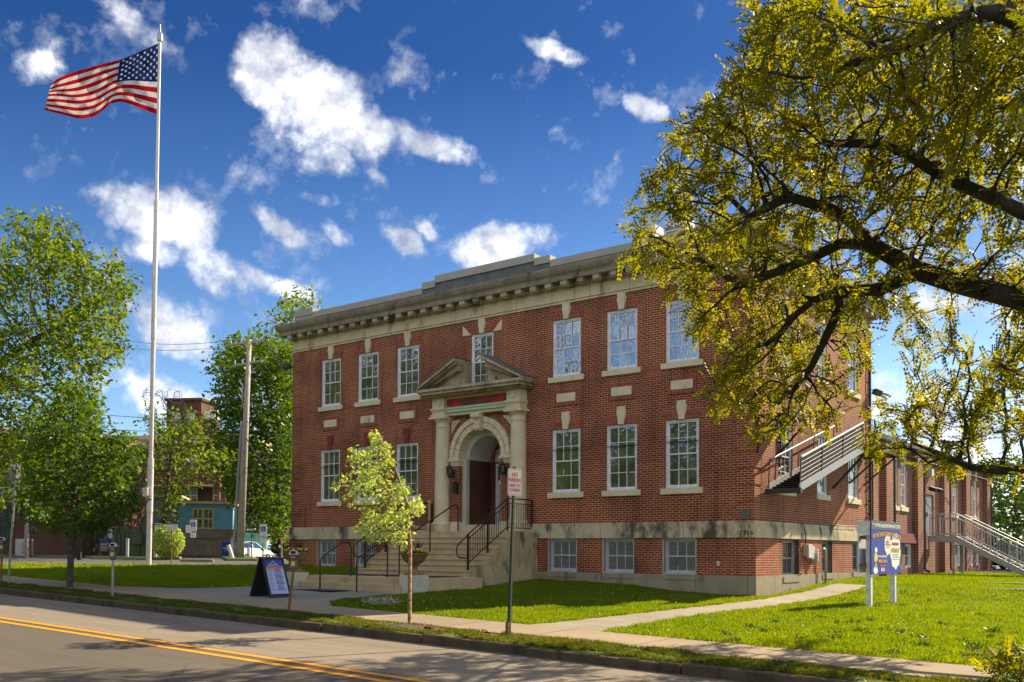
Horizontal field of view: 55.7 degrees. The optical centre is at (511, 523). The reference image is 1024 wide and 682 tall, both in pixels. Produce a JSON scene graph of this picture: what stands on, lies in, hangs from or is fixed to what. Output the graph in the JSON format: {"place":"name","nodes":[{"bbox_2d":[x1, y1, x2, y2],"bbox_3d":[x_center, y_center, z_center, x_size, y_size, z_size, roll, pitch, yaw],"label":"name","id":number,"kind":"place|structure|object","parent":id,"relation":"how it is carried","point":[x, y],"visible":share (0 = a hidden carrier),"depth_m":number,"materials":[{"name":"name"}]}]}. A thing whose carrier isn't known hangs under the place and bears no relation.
{"place":"outdoors","nodes":[
{"label":"outdoors","id":0,"kind":"place"},
{"bbox_2d":[2,561,359,587],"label":"lawn grass","id":1,"kind":"structure","parent":0,"point":[165,575],"depth_m":32.78,"materials":[{"name":"plant"}]},
{"bbox_2d":[0,620,396,681],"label":"road marking line","id":2,"kind":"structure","parent":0,"point":[30,654],"depth_m":13.27,"materials":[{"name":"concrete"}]},
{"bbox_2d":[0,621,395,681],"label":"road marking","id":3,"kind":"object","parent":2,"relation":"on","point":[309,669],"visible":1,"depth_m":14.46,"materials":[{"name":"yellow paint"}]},
{"bbox_2d":[125,586,400,605],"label":"entrance walk","id":4,"kind":"structure","parent":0,"point":[314,597],"depth_m":25.65,"materials":[{"name":"concrete"}]},
{"bbox_2d":[249,555,289,597],"bbox_3d":[-6.080,1.318,24.408,0.852,1.077,0.660,-1,-2,38],"label":"sandwich board","id":5,"kind":"object","parent":4,"relation":"on","point":[270,579],"visible":0.99,"depth_m":24.32,"materials":[{"name":"black"}]},
{"bbox_2d":[0,594,738,681],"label":"road","id":6,"kind":"structure","parent":0,"point":[428,662],"depth_m":15.69,"materials":[{"name":"asphalt"}]},
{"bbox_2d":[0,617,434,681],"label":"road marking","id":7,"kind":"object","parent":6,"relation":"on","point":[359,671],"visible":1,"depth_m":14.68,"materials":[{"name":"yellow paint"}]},
{"bbox_2d":[0,616,438,681],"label":"road seam","id":8,"kind":"object","parent":6,"relation":"on","point":[261,659],"visible":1,"depth_m":14.65,"materials":[{"name":"paint"}]},
{"bbox_2d":[330,574,461,577],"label":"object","id":9,"kind":"object","parent":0,"point":[392,575],"depth_m":29.34,"materials":[{"name":"grey"}]},
{"bbox_2d":[2,575,998,680],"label":"sidewalk","id":10,"kind":"structure","parent":0,"point":[910,667],"depth_m":16.86,"materials":[{"name":"concrete"}]},
{"bbox_2d":[0,557,1015,572],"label":"parking lot","id":11,"kind":"structure","parent":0,"point":[54,560],"depth_m":44.08,"materials":[{"name":"asphalt"}]},
{"bbox_2d":[0,451,30,558],"bbox_3d":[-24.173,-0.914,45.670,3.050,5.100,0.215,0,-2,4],"label":"tree","id":12,"kind":"object","parent":11,"relation":"on","point":[26,541],"visible":0.11,"depth_m":45.53,"materials":[{"name":"grey"}]},
{"bbox_2d":[0,554,105,556],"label":"planting island kerb","id":13,"kind":"structure","parent":11,"relation":"on","point":[42,555],"depth_m":51.15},
{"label":"planting island","id":14,"kind":"structure","parent":13,"relation":"in","visible":0},
{"bbox_2d":[15,539,33,555],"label":"backup generator","id":15,"kind":"object","parent":14,"relation":"on","point":[19,547],"visible":0.62,"depth_m":50.26,"materials":[{"name":"grey paint"}]},
{"bbox_2d":[0,429,154,556],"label":"brick shop","id":16,"kind":"structure","parent":11,"relation":"on","point":[56,544],"depth_m":52.46,"materials":[{"name":"brown"}]},
{"bbox_2d":[0,503,12,539],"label":"window","id":17,"kind":"structure","parent":16,"relation":"in","point":[5,517],"depth_m":52.45,"materials":[{"name":"glass"}]},
{"bbox_2d":[85,556,181,559],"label":"planting island kerb","id":18,"kind":"structure","parent":11,"relation":"on","point":[176,558],"depth_m":46.61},
{"bbox_2d":[88,555,178,556],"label":"planting island","id":19,"kind":"structure","parent":18,"relation":"on","point":[119,556],"depth_m":48.55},
{"bbox_2d":[99,538,112,556],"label":"notice board","id":20,"kind":"object","parent":19,"relation":"on","point":[104,543],"visible":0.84,"depth_m":46.85,"materials":[{"name":"black metal"}]},
{"bbox_2d":[112,523,163,556],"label":"transformer cabinet","id":21,"kind":"object","parent":19,"relation":"on","point":[136,536],"visible":0.62,"depth_m":49.02,"materials":[{"name":"metal"}]},
{"bbox_2d":[152,524,185,558],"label":"rounded bush","id":22,"kind":"object","parent":11,"relation":"on","point":[160,535],"visible":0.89,"depth_m":46.24,"materials":[{"name":"green plant"}]},
{"bbox_2d":[152,494,189,542],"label":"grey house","id":23,"kind":"structure","parent":11,"relation":"on","point":[154,515],"depth_m":63.75,"materials":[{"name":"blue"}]},
{"bbox_2d":[131,526,236,556],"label":"board fence","id":24,"kind":"object","parent":11,"relation":"on","point":[207,539],"visible":0.25,"depth_m":57.77,"materials":[{"name":"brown wood"}]},
{"bbox_2d":[186,520,196,558],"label":"disabled parking sign","id":25,"kind":"object","parent":11,"relation":"on","point":[191,527],"visible":0.97,"depth_m":45.57,"materials":[{"name":"white"}]},
{"bbox_2d":[176,500,238,555],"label":"blue house","id":26,"kind":"structure","parent":11,"relation":"on","point":[205,514],"depth_m":62.75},
{"bbox_2d":[192,508,202,528],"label":"window","id":27,"kind":"structure","parent":26,"relation":"in","point":[197,513],"depth_m":62.64,"materials":[{"name":"brown"}]},
{"bbox_2d":[203,508,213,528],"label":"window","id":28,"kind":"structure","parent":26,"relation":"in","point":[208,514],"depth_m":62.78,"materials":[{"name":"brown"}]},
{"bbox_2d":[182,556,256,560],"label":"planting island kerb","id":29,"kind":"structure","parent":11,"relation":"on","point":[235,559],"depth_m":47.69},
{"bbox_2d":[185,556,254,558],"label":"planting island","id":30,"kind":"structure","parent":29,"relation":"on","point":[222,556],"depth_m":52.61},
{"bbox_2d":[227,337,268,558],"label":"utility pole","id":31,"kind":"object","parent":30,"relation":"on","point":[238,551],"visible":0.93,"depth_m":49.06,"materials":[{"name":"grey wood"}]},
{"bbox_2d":[221,542,236,556],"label":"donation box","id":32,"kind":"object","parent":11,"relation":"on","point":[224,550],"visible":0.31,"depth_m":55.54,"materials":[{"name":"blue"}]},
{"bbox_2d":[200,325,293,556],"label":"dense tree","id":33,"kind":"object","parent":11,"relation":"on","point":[272,510],"visible":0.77,"depth_m":56.54,"materials":[{"name":"green plant"}]},
{"bbox_2d":[245,508,269,549],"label":"teal house","id":34,"kind":"structure","parent":11,"relation":"on","point":[256,539],"depth_m":67.61,"materials":[{"name":"teal"}]},
{"bbox_2d":[244,541,272,556],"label":"parked car","id":35,"kind":"object","parent":11,"relation":"on","point":[256,550],"visible":0.2,"depth_m":65.09,"materials":[{"name":"white paint"}]},
{"bbox_2d":[260,524,266,555],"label":"disabled parking sign","id":36,"kind":"object","parent":11,"relation":"on","point":[263,529],"visible":0.97,"depth_m":42.10,"materials":[{"name":"white"}]},
{"bbox_2d":[244,280,330,437],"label":"tall tree","id":37,"kind":"object","parent":11,"relation":"on","point":[288,306],"visible":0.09,"depth_m":65.98,"materials":[{"name":"green plant"}]},
{"bbox_2d":[992,543,1023,568],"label":"parked car","id":38,"kind":"object","parent":11,"relation":"on","point":[997,564],"visible":0.1,"depth_m":53.79,"materials":[{"name":"black paint"}]},
{"bbox_2d":[0,0,1023,542],"label":"sky","id":39,"kind":"structure","parent":0,"point":[354,151],"materials":[{"name":"blue"}]},
{"bbox_2d":[10,572,1023,681],"bbox_3d":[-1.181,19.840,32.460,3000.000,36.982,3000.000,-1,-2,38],"label":"ground","id":40,"kind":"structure","parent":0,"point":[603,653],"depth_m":19.10,"materials":[{"name":"plant"}]},
{"bbox_2d":[0,537,5,581],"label":"parking meter","id":41,"kind":"object","parent":40,"relation":"on","point":[2,544],"visible":0.98,"depth_m":28.23,"materials":[{"name":"grey"}]},
{"bbox_2d":[7,464,20,582],"bbox_3d":[-14.271,0.052,27.699,0.302,3.554,0.190,1,-2,-11],"label":"street sign","id":42,"kind":"object","parent":40,"relation":"on","point":[13,476],"visible":0.79,"depth_m":27.69,"materials":[{"name":"metal"}]},
{"bbox_2d":[0,204,146,512],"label":"street tree","id":43,"kind":"object","parent":40,"relation":"on","point":[63,328],"visible":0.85,"depth_m":38.64,"materials":[{"name":"green plant"}]},
{"bbox_2d":[7,377,151,586],"bbox_3d":[-11.845,-1.182,26.636,3.617,6.086,5.286,1,-2,-30],"label":"street maple","id":44,"kind":"object","parent":40,"relation":"on","point":[90,422],"visible":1,"depth_m":26.27,"materials":[{"name":"green plant"}]},
{"bbox_2d":[108,543,117,595],"bbox_3d":[-9.795,1.153,23.761,0.190,1.382,0.119,0,-2,4],"label":"parking meter","id":45,"kind":"object","parent":40,"relation":"on","point":[113,548],"visible":0.98,"depth_m":23.73,"materials":[{"name":"grey"}]},
{"bbox_2d":[142,24,162,565],"bbox_3d":[-14.770,-9.493,39.794,0.379,22.463,0.448,-1,-2,38],"label":"flagpole","id":46,"kind":"object","parent":40,"relation":"on","point":[148,492],"visible":0.95,"depth_m":39.70,"materials":[{"name":"metal"}]},
{"bbox_2d":[44,44,157,118],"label":"flag","id":47,"kind":"object","parent":46,"relation":"attached to","point":[89,92],"visible":1,"depth_m":40.09,"materials":[{"name":"fabric"}]},
{"bbox_2d":[132,388,237,525],"bbox_3d":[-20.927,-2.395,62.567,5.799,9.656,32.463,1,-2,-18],"label":"ivy tree","id":48,"kind":"object","parent":40,"relation":"on","point":[168,502],"visible":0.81,"depth_m":50.68,"materials":[{"name":"green plant"}]},
{"bbox_2d":[123,398,291,543],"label":"apartment block","id":49,"kind":"structure","parent":40,"relation":"on","point":[201,406],"depth_m":77.27,"materials":[{"name":"brown"}]},
{"bbox_2d":[184,487,197,499],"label":"window","id":50,"kind":"structure","parent":49,"relation":"in","point":[191,495],"depth_m":77.05,"materials":[{"name":"brown"}]},
{"bbox_2d":[287,550,298,612],"bbox_3d":[-4.549,1.230,20.062,0.234,1.385,0.119,0,-2,4],"label":"parking meter","id":51,"kind":"object","parent":40,"relation":"on","point":[293,559],"visible":0.98,"depth_m":20.04,"materials":[{"name":"grey"}]},
{"bbox_2d":[331,429,425,623],"bbox_3d":[-2.509,0.099,18.095,1.858,3.708,1.544,0,-2,0],"label":"sapling","id":52,"kind":"object","parent":40,"relation":"on","point":[400,488],"visible":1,"depth_m":18.03,"materials":[{"name":"green plant"}]},
{"bbox_2d":[378,623,444,630],"bbox_3d":[-1.946,1.889,17.867,2.103,0.069,0.680,-1,-2,38],"label":"soil patch","id":53,"kind":"object","parent":40,"relation":"on","point":[408,626],"visible":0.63,"depth_m":17.82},
{"bbox_2d":[298,498,537,593],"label":"entrance stairs","id":54,"kind":"structure","parent":40,"relation":"on","point":[476,559],"depth_m":30.16,"materials":[{"name":"concrete"}]},
{"bbox_2d":[286,572,308,585],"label":"plinth","id":55,"kind":"structure","parent":54,"relation":"on","point":[300,576],"depth_m":28.76,"materials":[{"name":"concrete"}]},
{"bbox_2d":[283,542,307,571],"bbox_3d":[-6.496,0.948,29.010,0.742,1.006,0.776,-1,-2,38],"label":"planter urn","id":56,"kind":"object","parent":55,"relation":"on","point":[303,553],"visible":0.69,"depth_m":28.88,"materials":[{"name":"stone"}]},
{"bbox_2d":[400,575,428,593],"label":"plinth","id":57,"kind":"structure","parent":54,"relation":"on","point":[419,583],"depth_m":26.19,"materials":[{"name":"concrete"}]},
{"bbox_2d":[399,541,427,574],"bbox_3d":[-2.657,0.900,26.384,0.827,0.999,0.804,-1,-2,38],"label":"planter urn","id":58,"kind":"object","parent":57,"relation":"on","point":[419,556],"visible":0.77,"depth_m":26.22,"materials":[{"name":"stone"}]},
{"bbox_2d":[0,587,862,681],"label":"kerb","id":59,"kind":"structure","parent":40,"relation":"on","point":[721,672],"depth_m":16.06,"materials":[{"name":"concrete"}]},
{"bbox_2d":[0,580,999,681],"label":"verge grass","id":60,"kind":"structure","parent":40,"relation":"on","point":[564,644],"depth_m":15.54,"materials":[{"name":"plant"}]},
{"bbox_2d":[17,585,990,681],"bbox_3d":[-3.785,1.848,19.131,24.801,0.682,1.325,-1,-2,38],"label":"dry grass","id":61,"kind":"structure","parent":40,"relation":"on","point":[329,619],"depth_m":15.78,"materials":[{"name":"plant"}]},
{"bbox_2d":[505,467,521,633],"bbox_3d":[0.004,0.523,16.825,0.310,3.032,0.128,2,-2,-38],"label":"no parking sign","id":62,"kind":"object","parent":40,"relation":"on","point":[514,481],"visible":1,"depth_m":16.79,"materials":[{"name":"white"}]},
{"bbox_2d":[329,578,768,624],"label":"lawn grass","id":63,"kind":"structure","parent":40,"relation":"on","point":[602,598],"depth_m":24.00,"materials":[{"name":"plant"}]},
{"bbox_2d":[359,594,400,604],"bbox_3d":[-3.017,1.819,22.361,1.224,0.461,0.778,-1,-2,38],"label":"dry brush","id":64,"kind":"object","parent":63,"relation":"on","point":[378,601],"visible":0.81,"depth_m":22.29,"materials":[{"name":"plant"}]},
{"bbox_2d":[274,209,883,595],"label":"armory building","id":65,"kind":"structure","parent":40,"relation":"on","point":[569,386],"depth_m":31.29,"materials":[{"name":"brick"}]},
{"bbox_2d":[317,539,335,566],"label":"basement window","id":66,"kind":"structure","parent":65,"relation":"in","point":[326,545],"depth_m":37.78,"materials":[{"name":"glass"}]},
{"bbox_2d":[317,435,341,505],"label":"window","id":67,"kind":"structure","parent":65,"relation":"in","point":[330,457],"depth_m":37.80,"materials":[{"name":"white paint"}]},
{"bbox_2d":[318,346,342,411],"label":"window","id":68,"kind":"structure","parent":65,"relation":"in","point":[331,375],"depth_m":37.88,"materials":[{"name":"glass"}]},
{"bbox_2d":[355,539,374,567],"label":"basement window","id":69,"kind":"structure","parent":65,"relation":"in","point":[360,544],"depth_m":36.52,"materials":[{"name":"glass"}]},
{"bbox_2d":[353,432,379,504],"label":"window","id":70,"kind":"structure","parent":65,"relation":"in","point":[363,444],"depth_m":36.56,"materials":[{"name":"glass"}]},
{"bbox_2d":[354,339,381,406],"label":"window","id":71,"kind":"structure","parent":65,"relation":"in","point":[368,362],"depth_m":36.62,"materials":[{"name":"glass"}]},
{"bbox_2d":[393,428,420,503],"bbox_3d":[-3.805,-2.116,35.229,1.384,2.745,0.162,-1,-2,38],"label":"window","id":72,"kind":"structure","parent":65,"relation":"in","point":[407,451],"depth_m":35.22,"materials":[{"name":"white paint"}]},
{"bbox_2d":[393,332,421,402],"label":"window","id":73,"kind":"structure","parent":65,"relation":"in","point":[408,357],"depth_m":35.37,"materials":[{"name":"white paint"}]},
{"bbox_2d":[463,318,501,382],"bbox_3d":[-1.010,-5.808,33.202,1.720,2.436,0.164,-1,-2,38],"label":"window","id":74,"kind":"structure","parent":65,"relation":"in","point":[481,343],"depth_m":33.29,"materials":[{"name":"glass"}]},
{"bbox_2d":[495,464,500,523],"bbox_3d":[-0.084,-0.941,34.309,1.160,2.420,0.140,-1,-2,38],"label":"door","id":75,"kind":"structure","parent":65,"relation":"in","point":[498,476],"depth_m":34.57,"materials":[{"name":"white paint"}]},
{"bbox_2d":[547,539,576,576],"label":"basement window","id":76,"kind":"structure","parent":65,"relation":"in","point":[563,554],"depth_m":30.96,"materials":[{"name":"white paint"}]},
{"bbox_2d":[547,412,583,497],"bbox_3d":[1.739,-2.202,30.967,1.384,2.745,0.160,-1,-2,38],"label":"window","id":77,"kind":"structure","parent":65,"relation":"in","point":[566,463],"depth_m":30.99,"materials":[{"name":"glass"}]},
{"bbox_2d":[548,303,584,383],"bbox_3d":[1.762,-5.814,31.069,1.384,2.511,0.160,-1,-2,38],"label":"window","id":78,"kind":"structure","parent":65,"relation":"in","point":[567,332],"depth_m":31.10,"materials":[{"name":"glass"}]},
{"bbox_2d":[602,538,633,578],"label":"basement window","id":79,"kind":"structure","parent":65,"relation":"in","point":[619,552],"depth_m":29.70,"materials":[{"name":"white paint"}]},
{"bbox_2d":[601,406,640,496],"bbox_3d":[3.370,-2.228,29.714,1.384,2.745,0.160,-1,-2,38],"label":"window","id":80,"kind":"structure","parent":65,"relation":"in","point":[621,460],"depth_m":29.74,"materials":[{"name":"glass"}]},
{"bbox_2d":[602,292,641,376],"bbox_3d":[3.393,-5.839,29.816,1.384,2.511,0.160,-1,-2,38],"label":"window","id":81,"kind":"structure","parent":65,"relation":"in","point":[621,324],"depth_m":29.84,"materials":[{"name":"glass"}]},
{"bbox_2d":[662,538,695,579],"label":"basement window","id":82,"kind":"structure","parent":65,"relation":"in","point":[680,553],"depth_m":28.42,"materials":[{"name":"white paint"}]},
{"bbox_2d":[663,217,694,234],"bbox_3d":[5.362,-8.981,31.137,0.800,1.660,0.630,-1,-2,38],"label":"air conditioner","id":83,"kind":"object","parent":65,"relation":"on","point":[671,229],"visible":0.1,"depth_m":30.99,"materials":[{"name":"grey paint"}]},
{"bbox_2d":[660,400,702,493],"bbox_3d":[5.005,-2.253,28.459,1.384,2.745,0.162,-1,-2,38],"label":"window","id":84,"kind":"structure","parent":65,"relation":"in","point":[682,458],"depth_m":28.48,"materials":[{"name":"glass"}]},
{"bbox_2d":[661,283,703,369],"bbox_3d":[5.027,-5.865,28.560,1.384,2.511,0.160,-1,-2,38],"label":"window","id":85,"kind":"structure","parent":65,"relation":"in","point":[679,354],"depth_m":28.68,"materials":[{"name":"glass"}]},
{"bbox_2d":[776,286,793,372],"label":"window","id":86,"kind":"structure","parent":65,"relation":"in","point":[782,294],"depth_m":29.07,"materials":[{"name":"glass"}]},
{"bbox_2d":[776,412,796,495],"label":"window","id":87,"kind":"structure","parent":65,"relation":"in","point":[784,463],"depth_m":29.05,"materials":[{"name":"glass"}]},
{"bbox_2d":[782,539,799,582],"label":"basement window","id":88,"kind":"structure","parent":65,"relation":"in","point":[788,561],"depth_m":29.09,"materials":[{"name":"white paint"}]},
{"bbox_2d":[815,309,830,387],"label":"window","id":89,"kind":"structure","parent":65,"relation":"in","point":[819,325],"depth_m":31.57,"materials":[{"name":"glass"}]},
{"bbox_2d":[816,425,830,500],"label":"window","id":90,"kind":"structure","parent":65,"relation":"in","point":[821,494],"depth_m":31.44,"materials":[{"name":"glass"}]},
{"bbox_2d":[756,321,899,493],"bbox_3d":[10.223,-3.354,30.577,1.250,5.240,9.700,-1,-2,38],"label":"fire escape","id":91,"kind":"object","parent":65,"relation":"attached to","point":[819,462],"visible":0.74,"depth_m":28.52,"materials":[{"name":"metal"}]},
{"bbox_2d":[822,540,833,578],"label":"basement window","id":92,"kind":"structure","parent":65,"relation":"in","point":[825,543],"depth_m":31.54,"materials":[{"name":"white paint"}]},
{"bbox_2d":[801,522,856,564],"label":"meter boxes","id":93,"kind":"object","parent":65,"relation":"attached to","point":[810,552],"visible":0.99,"depth_m":29.74,"materials":[{"name":"grey metal"}]},
{"bbox_2d":[847,326,860,399],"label":"window","id":94,"kind":"structure","parent":65,"relation":"in","point":[852,381],"depth_m":34.02,"materials":[{"name":"glass"}]},
{"bbox_2d":[847,457,861,504],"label":"window","id":95,"kind":"structure","parent":65,"relation":"in","point":[852,498],"depth_m":33.90,"materials":[{"name":"glass"}]},
{"bbox_2d":[852,541,863,576],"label":"basement window","id":96,"kind":"structure","parent":65,"relation":"in","point":[854,544],"depth_m":33.73,"materials":[{"name":"white paint"}]},
{"bbox_2d":[354,587,1023,656],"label":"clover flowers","id":97,"kind":"object","parent":40,"relation":"on","point":[784,619],"visible":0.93,"depth_m":19.84,"materials":[{"name":"white plant"}]},
{"bbox_2d":[611,0,1023,500],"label":"honey locust","id":98,"kind":"object","parent":40,"relation":"on","point":[970,20],"visible":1,"depth_m":14.70,"materials":[{"name":"yellow plant"}]},
{"bbox_2d":[715,590,1023,661],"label":"lawn weeds","id":99,"kind":"object","parent":40,"relation":"on","point":[974,644],"visible":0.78,"depth_m":17.52,"materials":[{"name":"green plant"}]},
{"bbox_2d":[857,520,900,607],"bbox_3d":[9.484,1.078,24.960,0.354,2.267,2.510,-1,-2,38],"label":"lawn sign","id":100,"kind":"object","parent":40,"relation":"on","point":[879,546],"visible":1,"depth_m":24.41,"materials":[{"name":"white paint"}]},
{"bbox_2d":[872,432,995,575],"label":"drill hall","id":101,"kind":"structure","parent":40,"relation":"on","point":[907,499],"depth_m":41.77,"materials":[{"name":"brick"}]},
{"bbox_2d":[900,450,908,511],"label":"window","id":102,"kind":"structure","parent":101,"relation":"in","point":[903,507],"depth_m":39.14,"materials":[{"name":"glass"}]},
{"bbox_2d":[905,544,910,567],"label":"basement window","id":103,"kind":"structure","parent":101,"relation":"in","point":[907,546],"depth_m":39.69,"materials":[{"name":"glass"}]},
{"bbox_2d":[926,495,931,535],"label":"door","id":104,"kind":"structure","parent":101,"relation":"in","point":[929,498],"depth_m":42.15,"materials":[{"name":"grey paint"}]},
{"bbox_2d":[973,472,978,520],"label":"window","id":105,"kind":"structure","parent":101,"relation":"in","point":[975,473],"depth_m":49.10,"materials":[{"name":"glass"}]},
{"bbox_2d":[929,513,1023,575],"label":"metal stair","id":106,"kind":"object","parent":40,"relation":"on","point":[987,552],"visible":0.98,"depth_m":40.48,"materials":[{"name":"metal"}]},
{"bbox_2d":[962,635,1023,681],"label":"verge bush","id":107,"kind":"object","parent":40,"relation":"on","point":[1001,665],"visible":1,"depth_m":12.20,"materials":[{"name":"yellow plant"}]},
{"bbox_2d":[989,450,1023,568],"bbox_3d":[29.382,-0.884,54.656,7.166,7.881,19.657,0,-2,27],"label":"yard tree","id":108,"kind":"object","parent":40,"relation":"on","point":[1014,524],"visible":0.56,"depth_m":53.37,"materials":[{"name":"green plant"}]},
{"bbox_2d":[992,485,1023,542],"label":"distant woodland","id":109,"kind":"object","parent":40,"relation":"on","point":[1003,519],"depth_m":117.51,"materials":[{"name":"green plant"}]},
{"bbox_2d":[532,583,865,630],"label":"side path","id":110,"kind":"structure","parent":0,"point":[599,624],"depth_m":22.10,"materials":[{"name":"concrete"}]},
{"bbox_2d":[528,571,1023,668],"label":"side lawn grass","id":111,"kind":"structure","parent":0,"point":[958,583],"depth_m":19.96,"materials":[{"name":"plant"}]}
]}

